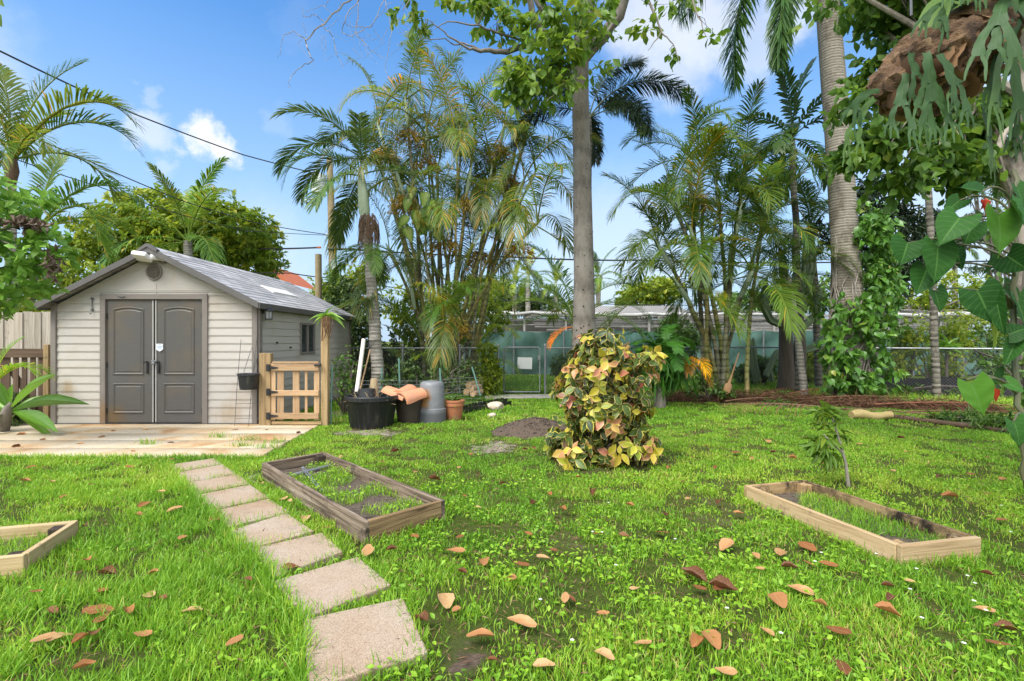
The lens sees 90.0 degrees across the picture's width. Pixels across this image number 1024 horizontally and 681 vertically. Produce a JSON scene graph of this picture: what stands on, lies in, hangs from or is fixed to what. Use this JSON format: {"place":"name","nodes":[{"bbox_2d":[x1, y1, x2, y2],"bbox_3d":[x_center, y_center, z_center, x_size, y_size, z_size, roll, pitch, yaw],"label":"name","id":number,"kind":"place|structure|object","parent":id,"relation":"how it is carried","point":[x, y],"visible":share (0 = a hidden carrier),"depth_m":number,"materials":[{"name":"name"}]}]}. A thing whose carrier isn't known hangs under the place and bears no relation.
{"place":"outdoors","nodes":[
{"label":"outdoors","id":0,"kind":"place"},
{"bbox_2d":[0,423,320,458],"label":"patio","id":1,"kind":"structure","parent":0,"point":[192,439],"depth_m":7.13,"materials":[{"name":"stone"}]},
{"bbox_2d":[0,336,55,379],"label":"frond plant","id":2,"kind":"object","parent":1,"relation":"on","point":[10,367],"visible":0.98,"depth_m":7.94,"materials":[{"name":"green plant"}]},
{"bbox_2d":[0,170,82,322],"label":"leafy bush","id":3,"kind":"object","parent":1,"relation":"on","point":[37,232],"visible":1,"depth_m":6.30,"materials":[{"name":"green plant"}]},
{"bbox_2d":[43,345,49,417],"bbox_3d":[-7.740,0.734,8.540,0.090,1.333,0.090,0,0,0],"label":"side post","id":4,"kind":"object","parent":1,"relation":"on","point":[46,364],"visible":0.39,"depth_m":8.49,"materials":[{"name":"brown wood"}]},
{"bbox_2d":[0,349,42,411],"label":"slatted gate","id":5,"kind":"structure","parent":4,"relation":"attached to","point":[24,355],"depth_m":8.59,"materials":[{"name":"wood"}]},
{"bbox_2d":[259,353,272,424],"bbox_3d":[-3.981,0.802,8.290,0.196,1.197,0.120,0,0,0],"label":"gate post","id":6,"kind":"object","parent":1,"relation":"on","point":[264,384],"visible":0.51,"depth_m":8.25,"materials":[{"name":"brown wood"}]},
{"bbox_2d":[266,361,321,423],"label":"picket gate","id":7,"kind":"structure","parent":6,"relation":"attached to","point":[280,368],"depth_m":8.24,"materials":[{"name":"brown wood"}]},
{"bbox_2d":[274,269,314,289],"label":"house","id":8,"kind":"structure","parent":0,"point":[295,279],"depth_m":35.87,"materials":[{"name":"orange tile"}]},
{"bbox_2d":[0,0,1011,341],"label":"sky","id":9,"kind":"structure","parent":0,"point":[211,71],"materials":[{"name":"blue"}]},
{"bbox_2d":[0,342,1023,680],"bbox_3d":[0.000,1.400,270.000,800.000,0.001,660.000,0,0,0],"label":"ground","id":10,"kind":"structure","parent":0,"point":[586,608],"depth_m":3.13,"materials":[{"name":"plant"}]},
{"bbox_2d":[0,312,49,408],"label":"board fence","id":11,"kind":"object","parent":10,"relation":"on","point":[33,328],"visible":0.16,"depth_m":9.59,"materials":[{"name":"wood"}]},
{"bbox_2d":[0,520,77,578],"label":"raised planter","id":12,"kind":"object","parent":10,"relation":"on","point":[18,561],"visible":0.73,"depth_m":3.37,"materials":[{"name":"brown wood"}]},
{"bbox_2d":[17,256,103,299],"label":"shrub","id":13,"kind":"object","parent":10,"relation":"on","point":[70,278],"visible":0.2,"depth_m":15.10,"materials":[{"name":"green plant"}]},
{"bbox_2d":[0,57,146,308],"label":"feather palm","id":14,"kind":"object","parent":10,"relation":"on","point":[22,137],"visible":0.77,"depth_m":10.23,"materials":[{"name":"green plant"}]},
{"bbox_2d":[18,152,145,301],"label":"feather palm","id":15,"kind":"object","parent":10,"relation":"on","point":[59,162],"visible":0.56,"depth_m":10.75,"materials":[{"name":"green plant"}]},
{"bbox_2d":[52,183,290,279],"bbox_3d":[-14.360,-2.620,22.161,9.473,8.134,5.338,0,0,0],"label":"shade tree","id":16,"kind":"object","parent":10,"relation":"on","point":[247,256],"visible":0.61,"depth_m":20.77,"materials":[{"name":"green plant"}]},
{"bbox_2d":[82,155,281,269],"bbox_3d":[-12.149,-2.658,19.150,5.938,8.120,5.697,0,0,0],"label":"coconut palm","id":17,"kind":"object","parent":10,"relation":"on","point":[195,197],"visible":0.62,"depth_m":18.61,"materials":[{"name":"green plant"}]},
{"bbox_2d":[34,243,356,423],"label":"garden shed","id":18,"kind":"structure","parent":10,"relation":"on","point":[146,333],"depth_m":8.39,"materials":[{"name":"wood"}]},
{"bbox_2d":[106,300,154,422],"bbox_3d":[-6.257,0.341,8.384,0.773,2.017,0.104,0,0,0],"label":"door","id":19,"kind":"structure","parent":18,"relation":"in","point":[130,323],"depth_m":8.39,"materials":[{"name":"black plastic"}]},
{"bbox_2d":[154,300,201,422],"bbox_3d":[-5.459,0.341,8.384,0.773,2.017,0.104,0,0,0],"label":"door","id":20,"kind":"structure","parent":18,"relation":"in","point":[178,323],"depth_m":8.40,"materials":[{"name":"black plastic"}]},
{"bbox_2d":[237,347,259,389],"bbox_3d":[-4.194,0.442,8.150,0.330,0.671,0.330,0,0,0],"label":"hanging pot","id":21,"kind":"object","parent":18,"relation":"hanging from","point":[247,381],"visible":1,"depth_m":8.04,"materials":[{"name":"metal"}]},
{"bbox_2d":[299,322,314,353],"bbox_3d":[-4.168,-0.042,10.430,0.050,0.625,0.740,0,0,0],"label":"window","id":22,"kind":"structure","parent":18,"relation":"in","point":[307,330],"depth_m":10.41,"materials":[{"name":"grey glass"}]},
{"bbox_2d":[180,464,232,481],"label":"paving slab","id":23,"kind":"structure","parent":10,"relation":"on","point":[202,473],"depth_m":5.26,"materials":[{"name":"concrete"}]},
{"bbox_2d":[188,474,247,493],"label":"paving slab","id":24,"kind":"structure","parent":10,"relation":"on","point":[217,481],"depth_m":4.90,"materials":[{"name":"concrete"}]},
{"bbox_2d":[198,485,267,509],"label":"paving slab","id":25,"kind":"structure","parent":10,"relation":"on","point":[236,494],"depth_m":4.48,"materials":[{"name":"concrete"}]},
{"bbox_2d":[212,499,288,530],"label":"paving slab","id":26,"kind":"structure","parent":10,"relation":"on","point":[251,510],"depth_m":4.07,"materials":[{"name":"concrete"}]},
{"bbox_2d":[231,513,312,547],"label":"paving slab","id":27,"kind":"structure","parent":10,"relation":"on","point":[285,526],"depth_m":3.65,"materials":[{"name":"concrete"}]},
{"bbox_2d":[253,533,341,577],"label":"paving slab","id":28,"kind":"structure","parent":10,"relation":"on","point":[302,549],"depth_m":3.30,"materials":[{"name":"concrete"}]},
{"bbox_2d":[315,254,321,298],"bbox_3d":[-5.846,-0.604,15.500,0.205,4.008,0.204,0,0,-43],"label":"stub pole","id":29,"kind":"object","parent":10,"relation":"on","point":[318,275],"visible":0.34,"depth_m":15.43,"materials":[{"name":"brown wood"}]},
{"bbox_2d":[300,157,342,271],"bbox_3d":[-7.713,-3.051,20.869,1.916,8.905,0.570,0,0,-7],"label":"utility pole","id":30,"kind":"object","parent":10,"relation":"on","point":[330,202],"visible":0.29,"depth_m":20.87,"materials":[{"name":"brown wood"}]},
{"bbox_2d":[0,50,326,175],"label":"overhead wire","id":31,"kind":"object","parent":30,"relation":"attached to","point":[136,114],"visible":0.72,"depth_m":15.45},
{"bbox_2d":[321,316,329,425],"bbox_3d":[-3.033,0.490,8.320,0.119,1.820,0.115,0,0,0],"label":"tall post","id":32,"kind":"object","parent":10,"relation":"on","point":[325,381],"visible":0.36,"depth_m":8.26,"materials":[{"name":"brown wood"}]},
{"bbox_2d":[311,306,344,340],"bbox_3d":[-2.979,-0.274,8.229,0.603,0.570,0.222,0,0,0],"label":"mounted orchid","id":33,"kind":"object","parent":32,"relation":"attached to","point":[331,315],"visible":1,"depth_m":8.21,"materials":[{"name":"green plant"}]},
{"bbox_2d":[275,557,389,620],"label":"paving slab","id":34,"kind":"structure","parent":10,"relation":"on","point":[343,579],"depth_m":2.85,"materials":[{"name":"concrete"}]},
{"bbox_2d":[332,408,347,419],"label":"bare dirt","id":35,"kind":"structure","parent":10,"relation":"on","point":[339,413],"depth_m":9.85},
{"bbox_2d":[330,344,364,414],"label":"shrub","id":36,"kind":"object","parent":35,"relation":"on","point":[351,372],"visible":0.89,"depth_m":9.52,"materials":[{"name":"green plant"}]},
{"bbox_2d":[306,257,396,307],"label":"shrub","id":37,"kind":"object","parent":10,"relation":"on","point":[351,273],"visible":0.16,"depth_m":18.76,"materials":[{"name":"green plant"}]},
{"bbox_2d":[262,452,444,545],"bbox_3d":[-1.539,1.316,4.573,0.684,0.172,2.351,0,0,-42],"label":"raised planter","id":38,"kind":"object","parent":10,"relation":"on","point":[351,519],"visible":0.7,"depth_m":4.20,"materials":[{"name":"wood"}]},
{"bbox_2d":[269,83,441,391],"bbox_3d":[-3.831,-2.387,12.179,3.628,7.577,3.669,0,0,-33],"label":"palm tree","id":39,"kind":"object","parent":10,"relation":"on","point":[368,225],"visible":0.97,"depth_m":11.89,"materials":[{"name":"green plant"}]},
{"bbox_2d":[322,272,394,388],"bbox_3d":[-4.513,-0.311,14.832,1.621,3.674,3.137,0,0,-41],"label":"shrub","id":40,"kind":"object","parent":10,"relation":"on","point":[359,333],"visible":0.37,"depth_m":14.42,"materials":[{"name":"green plant"}]},
{"bbox_2d":[304,599,426,680],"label":"paving slab","id":41,"kind":"structure","parent":10,"relation":"on","point":[354,636],"depth_m":2.31,"materials":[{"name":"concrete"}]},
{"bbox_2d":[313,427,426,439],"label":"bare dirt","id":42,"kind":"structure","parent":10,"relation":"on","point":[386,435],"depth_m":7.69,"materials":[{"name":"soil"}]},
{"bbox_2d":[343,392,397,429],"bbox_3d":[-2.294,1.101,8.364,0.860,0.598,0.890,0,0,-22],"label":"planter tub","id":43,"kind":"object","parent":10,"relation":"on","point":[375,412],"visible":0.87,"depth_m":8.03,"materials":[{"name":"plastic"}]},
{"bbox_2d":[366,310,431,388],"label":"shrub","id":44,"kind":"object","parent":10,"relation":"on","point":[392,335],"visible":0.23,"depth_m":14.66,"materials":[{"name":"green plant"}]},
{"bbox_2d":[330,358,482,423],"bbox_3d":[-2.117,0.878,9.872,3.241,1.045,1.162,0,0,-41],"label":"garden wire fence","id":45,"kind":"object","parent":10,"relation":"on","point":[471,391],"visible":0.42,"depth_m":10.19,"materials":[{"name":"green metal"}]},
{"bbox_2d":[396,398,421,423],"bbox_3d":[-1.759,1.195,8.750,0.500,0.410,0.500,0,0,0],"label":"plant pot","id":46,"kind":"object","parent":10,"relation":"on","point":[406,412],"visible":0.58,"depth_m":8.56,"materials":[{"name":"plastic"}]},
{"bbox_2d":[398,186,444,380],"bbox_3d":[-2.249,-1.239,12.768,1.190,5.280,0.313,0,0,0],"label":"golden creeper","id":47,"kind":"object","parent":10,"relation":"on","point":[408,232],"visible":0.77,"depth_m":12.77,"materials":[{"name":"green plant"}]},
{"bbox_2d":[351,344,498,393],"bbox_3d":[-2.401,0.740,13.400,4.160,1.320,0.080,0,0,0],"label":"chain link fence","id":48,"kind":"object","parent":10,"relation":"on","point":[403,348],"visible":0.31,"depth_m":13.40,"materials":[{"name":"metal"}]},
{"bbox_2d":[419,381,446,423],"bbox_3d":[-1.383,1.050,8.850,0.504,0.700,0.504,0,0,0],"label":"metal can","id":49,"kind":"object","parent":10,"relation":"on","point":[433,409],"visible":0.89,"depth_m":8.66,"materials":[{"name":"metal"}]},
{"bbox_2d":[379,273,516,364],"bbox_3d":[-2.182,-0.941,20.566,4.818,4.732,9.076,0,0,0],"label":"shrub","id":50,"kind":"object","parent":10,"relation":"on","point":[496,306],"visible":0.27,"depth_m":17.52,"materials":[{"name":"green plant"}]},
{"bbox_2d":[445,394,465,420],"bbox_3d":[-1.022,1.169,8.989,0.503,0.462,0.446,0,0,-32],"label":"terracotta pot","id":51,"kind":"object","parent":10,"relation":"on","point":[454,407],"visible":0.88,"depth_m":8.87,"materials":[{"name":"orange ceramic"}]},
{"bbox_2d":[312,20,607,393],"bbox_3d":[-1.428,-3.820,13.912,7.743,10.482,6.289,0,0,0],"label":"palm clump","id":52,"kind":"object","parent":10,"relation":"on","point":[477,205],"visible":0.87,"depth_m":13.44,"materials":[{"name":"green plant"}]},
{"bbox_2d":[437,638,498,680],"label":"mulch bed","id":53,"kind":"object","parent":10,"relation":"on","point":[454,665],"visible":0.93,"depth_m":2.24,"materials":[{"name":"soil"}]},
{"bbox_2d":[465,339,508,395],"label":"shrub","id":54,"kind":"object","parent":10,"relation":"on","point":[489,376],"visible":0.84,"depth_m":12.86,"materials":[{"name":"green plant"}]},
{"bbox_2d":[452,436,531,458],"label":"bare dirt","id":55,"kind":"structure","parent":10,"relation":"on","point":[503,450],"depth_m":6.61,"materials":[{"name":"soil"}]},
{"bbox_2d":[277,0,730,363],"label":"smooth grey tree","id":56,"kind":"object","parent":10,"relation":"on","point":[586,43],"visible":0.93,"depth_m":8.09,"materials":[{"name":"green plant"}]},
{"bbox_2d":[0,445,1023,680],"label":"lawn weeds","id":57,"kind":"object","parent":10,"relation":"on","point":[712,670],"visible":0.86,"depth_m":2.83,"materials":[{"name":"green plant"}]},
{"bbox_2d":[503,347,540,392],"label":"chain link gate","id":58,"kind":"structure","parent":10,"relation":"on","point":[524,362],"depth_m":13.33,"materials":[{"name":"metal"}]},
{"bbox_2d":[480,275,567,317],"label":"tree","id":59,"kind":"object","parent":10,"relation":"on","point":[534,305],"visible":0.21,"depth_m":40.93,"materials":[{"name":"green plant"}]},
{"bbox_2d":[492,417,566,438],"bbox_3d":[0.357,1.288,7.800,1.440,0.244,1.118,0,0,0],"label":"soil mound","id":60,"kind":"object","parent":10,"relation":"on","point":[532,427],"visible":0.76,"depth_m":7.55,"materials":[{"name":"soil"}]},
{"bbox_2d":[502,245,560,317],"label":"palm","id":61,"kind":"object","parent":10,"relation":"on","point":[526,285],"visible":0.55,"depth_m":33.89,"materials":[{"name":"green plant"}]},
{"bbox_2d":[494,242,656,349],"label":"young palm","id":62,"kind":"object","parent":10,"relation":"on","point":[560,306],"visible":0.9,"depth_m":11.18,"materials":[{"name":"plant"}]},
{"bbox_2d":[508,53,694,184],"bbox_3d":[2.337,-3.281,13.878,4.946,9.364,3.669,0,0,0],"label":"foxtail palm","id":63,"kind":"object","parent":10,"relation":"on","point":[617,103],"visible":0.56,"depth_m":13.53,"materials":[{"name":"green plant"}]},
{"bbox_2d":[511,454,699,475],"bbox_3d":[1.075,1.394,5.814,2.196,0.001,1.103,0,0,0],"label":"mulch bed","id":64,"kind":"object","parent":10,"relation":"on","point":[645,467],"visible":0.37,"depth_m":5.67,"materials":[{"name":"soil"}]},
{"bbox_2d":[543,327,667,470],"bbox_3d":[1.033,0.671,5.801,1.318,1.646,1.104,0,0,29],"label":"croton bush","id":65,"kind":"object","parent":64,"relation":"on","point":[604,412],"visible":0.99,"depth_m":5.62,"materials":[{"name":"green plant"}]},
{"bbox_2d":[593,247,623,305],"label":"palm","id":66,"kind":"object","parent":10,"relation":"on","point":[598,280],"visible":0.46,"depth_m":32.80,"materials":[{"name":"green plant"}]},
{"bbox_2d":[614,274,686,305],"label":"tree","id":67,"kind":"object","parent":10,"relation":"on","point":[659,298],"visible":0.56,"depth_m":38.87,"materials":[{"name":"green plant"}]},
{"bbox_2d":[623,323,714,408],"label":"potted plant","id":68,"kind":"object","parent":10,"relation":"on","point":[672,372],"visible":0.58,"depth_m":10.37,"materials":[{"name":"green plant"}]},
{"bbox_2d":[653,313,700,379],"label":"shrub","id":69,"kind":"object","parent":10,"relation":"on","point":[693,336],"visible":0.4,"depth_m":16.96,"materials":[{"name":"green plant"}]},
{"bbox_2d":[596,77,867,398],"bbox_3d":[5.142,-2.521,12.603,6.270,7.877,5.112,0,0,0],"label":"palm clump","id":70,"kind":"object","parent":10,"relation":"on","point":[696,207],"visible":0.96,"depth_m":12.03,"materials":[{"name":"green plant"}]},
{"bbox_2d":[463,329,1010,376],"bbox_3d":[9.792,0.470,19.998,23.391,1.860,0.194,0,0,0],"label":"windscreen fence","id":71,"kind":"object","parent":10,"relation":"on","point":[763,338],"visible":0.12,"depth_m":20.00,"materials":[{"name":"fabric"}]},
{"bbox_2d":[729,353,777,384],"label":"shrub","id":72,"kind":"object","parent":10,"relation":"on","point":[764,360],"visible":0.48,"depth_m":15.84,"materials":[{"name":"green plant"}]},
{"bbox_2d":[749,338,777,381],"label":"cactus","id":73,"kind":"object","parent":10,"relation":"on","point":[757,377],"visible":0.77,"depth_m":15.53,"materials":[{"name":"plant"}]},
{"bbox_2d":[710,271,830,314],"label":"tree","id":74,"kind":"object","parent":10,"relation":"on","point":[823,283],"visible":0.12,"depth_m":37.39,"materials":[{"name":"green plant"}]},
{"bbox_2d":[543,344,1019,397],"bbox_3d":[6.927,0.740,13.612,12.009,1.320,2.306,0,0,9],"label":"chain link fence","id":75,"kind":"object","parent":10,"relation":"on","point":[564,348],"visible":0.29,"depth_m":13.37,"materials":[{"name":"metal"}]},
{"bbox_2d":[759,234,823,389],"bbox_3d":[7.673,-0.802,14.019,1.936,4.440,0.550,0,0,0],"label":"tree cactus","id":76,"kind":"object","parent":10,"relation":"on","point":[786,366],"visible":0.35,"depth_m":13.87,"materials":[{"name":"plant"}]},
{"bbox_2d":[725,55,864,391],"bbox_3d":[6.920,-2.973,13.266,3.335,8.752,2.960,0,0,0],"label":"slender palm","id":77,"kind":"object","parent":10,"relation":"on","point":[793,104],"visible":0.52,"depth_m":13.13,"materials":[{"name":"green plant"}]},
{"bbox_2d":[735,169,871,386],"bbox_3d":[8.472,-1.965,14.921,4.025,6.733,3.919,0,0,-42],"label":"shaded palm","id":78,"kind":"object","parent":10,"relation":"on","point":[806,190],"visible":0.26,"depth_m":14.71,"materials":[{"name":"green plant"}]},
{"bbox_2d":[797,400,856,486],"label":"sapling","id":79,"kind":"object","parent":10,"relation":"on","point":[817,447],"visible":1,"depth_m":4.89,"materials":[{"name":"green plant"}]},
{"bbox_2d":[713,395,961,413],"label":"bare dirt","id":80,"kind":"structure","parent":10,"relation":"on","point":[815,404],"depth_m":10.65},
{"bbox_2d":[684,360,736,401],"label":"shrub","id":81,"kind":"object","parent":80,"relation":"on","point":[704,388],"visible":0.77,"depth_m":11.55,"materials":[{"name":"green plant"}]},
{"bbox_2d":[672,0,865,397],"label":"royal palm","id":82,"kind":"object","parent":80,"relation":"on","point":[842,207],"visible":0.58,"depth_m":11.75,"materials":[{"name":"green plant"}]},
{"bbox_2d":[812,190,912,401],"bbox_3d":[7.982,-0.915,11.691,2.307,5.039,1.515,0,0,0],"label":"climbing vine","id":83,"kind":"object","parent":82,"relation":"attached to","point":[871,309],"visible":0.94,"depth_m":11.49,"materials":[{"name":"green plant"}]},
{"bbox_2d":[737,238,853,394],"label":"slender palm","id":84,"kind":"object","parent":80,"relation":"on","point":[803,383],"visible":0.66,"depth_m":12.38,"materials":[{"name":"green plant"}]},
{"bbox_2d":[844,15,940,397],"bbox_3d":[9.559,-4.368,12.554,2.631,11.542,2.777,0,0,43],"label":"slender palm","id":85,"kind":"object","parent":80,"relation":"on","point":[935,356],"visible":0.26,"depth_m":12.24,"materials":[{"name":"grey plant"}]},
{"bbox_2d":[653,384,1023,413],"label":"dry thatch","id":86,"kind":"object","parent":10,"relation":"on","point":[859,402],"visible":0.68,"depth_m":10.92,"materials":[{"name":"plant"}]},
{"bbox_2d":[744,480,980,567],"bbox_3d":[2.527,1.331,3.881,0.659,0.141,1.419,0,0,-15],"label":"raised planter","id":87,"kind":"object","parent":10,"relation":"on","point":[954,540],"visible":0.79,"depth_m":3.62,"materials":[{"name":"brown wood"}]},
{"bbox_2d":[848,409,893,419],"bbox_3d":[6.321,1.315,9.023,0.648,0.206,0.211,0,0,11],"label":"split log","id":88,"kind":"object","parent":10,"relation":"on","point":[860,414],"visible":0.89,"depth_m":8.96,"materials":[{"name":"wood"}]},
{"bbox_2d":[800,170,977,371],"bbox_3d":[10.653,-1.689,14.404,4.673,6.219,2.723,0,0,0],"label":"drooping leaf tree","id":89,"kind":"object","parent":10,"relation":"on","point":[909,218],"visible":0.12,"depth_m":13.91,"materials":[{"name":"green plant"}]},
{"bbox_2d":[787,0,1023,384],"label":"tree","id":90,"kind":"object","parent":10,"relation":"on","point":[955,166],"visible":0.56,"depth_m":5.58,"materials":[{"name":"green plant"}]},
{"bbox_2d":[839,0,1023,184],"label":"staghorn fern","id":91,"kind":"object","parent":90,"relation":"attached to","point":[944,57],"visible":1,"depth_m":3.08,"materials":[{"name":"green plant"}]},
{"bbox_2d":[882,316,930,377],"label":"shrub","id":92,"kind":"object","parent":10,"relation":"on","point":[906,338],"visible":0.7,"depth_m":14.79,"materials":[{"name":"green plant"}]},
{"bbox_2d":[827,270,1009,319],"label":"tree","id":93,"kind":"object","parent":10,"relation":"on","point":[920,303],"visible":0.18,"depth_m":33.33,"materials":[{"name":"green plant"}]},
{"bbox_2d":[917,316,978,378],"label":"shrub","id":94,"kind":"object","parent":10,"relation":"on","point":[956,330],"visible":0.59,"depth_m":14.96,"materials":[{"name":"green plant"}]},
{"bbox_2d":[884,383,1012,399],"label":"shrub","id":95,"kind":"object","parent":10,"relation":"on","point":[911,389],"visible":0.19,"depth_m":13.02,"materials":[{"name":"green plant"}]},
{"bbox_2d":[927,332,969,376],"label":"dracaena plant","id":96,"kind":"object","parent":10,"relation":"on","point":[946,343],"visible":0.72,"depth_m":14.32,"materials":[{"name":"green plant"}]},
{"bbox_2d":[880,376,1020,395],"bbox_3d":[11.816,1.175,13.249,4.151,0.450,0.038,0,0,18],"label":"black edging","id":97,"kind":"object","parent":10,"relation":"on","point":[911,381],"visible":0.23,"depth_m":13.52,"materials":[{"name":"fabric"}]},
{"bbox_2d":[893,414,1008,432],"bbox_3d":[7.082,1.350,8.358,0.090,0.087,1.754,0,0,-24],"label":"edging log","id":98,"kind":"object","parent":10,"relation":"on","point":[935,421],"visible":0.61,"depth_m":8.36,"materials":[{"name":"wood"}]},
{"bbox_2d":[898,305,1009,377],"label":"shrub","id":99,"kind":"object","parent":10,"relation":"on","point":[982,324],"visible":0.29,"depth_m":17.45,"materials":[{"name":"green plant"}]},
{"bbox_2d":[890,169,1023,487],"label":"philodendron","id":100,"kind":"object","parent":10,"relation":"on","point":[941,252],"visible":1,"depth_m":2.92,"materials":[{"name":"green plant"}]},
{"bbox_2d":[919,404,1018,433],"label":"grassy plant","id":101,"kind":"object","parent":10,"relation":"on","point":[972,417],"visible":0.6,"depth_m":8.13,"materials":[{"name":"green plant"}]},
{"bbox_2d":[944,137,1011,285],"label":"layered tree","id":102,"kind":"object","parent":10,"relation":"on","point":[975,268],"visible":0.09,"depth_m":24.20,"materials":[{"name":"green plant"}]},
{"bbox_2d":[963,324,1010,377],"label":"shrub","id":103,"kind":"object","parent":10,"relation":"on","point":[988,343],"visible":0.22,"depth_m":15.37,"materials":[{"name":"green plant"}]},
{"bbox_2d":[974,196,1023,406],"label":"twiggy shrub","id":104,"kind":"object","parent":10,"relation":"on","point":[982,362],"visible":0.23,"depth_m":4.58,"materials":[{"name":"green plant"}]},
{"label":"patio bed","id":105,"kind":"structure","parent":10,"relation":"on","visible":0},
{"bbox_2d":[0,374,88,433],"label":"broad leaf plant","id":106,"kind":"object","parent":105,"relation":"on","point":[40,422],"visible":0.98,"depth_m":7.48,"materials":[{"name":"green plant"}]},
{"label":"bare dirt","id":107,"kind":"structure","parent":10,"relation":"on","visible":0},
{"bbox_2d":[377,356,480,395],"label":"shrub","id":108,"kind":"object","parent":107,"relation":"on","point":[420,376],"visible":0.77,"depth_m":10.52,"materials":[{"name":"green plant"}]},
{"bbox_2d":[485,305,1008,331],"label":"lath house","id":109,"kind":"structure","parent":0,"point":[656,312],"depth_m":23.10,"materials":[{"name":"fabric"}]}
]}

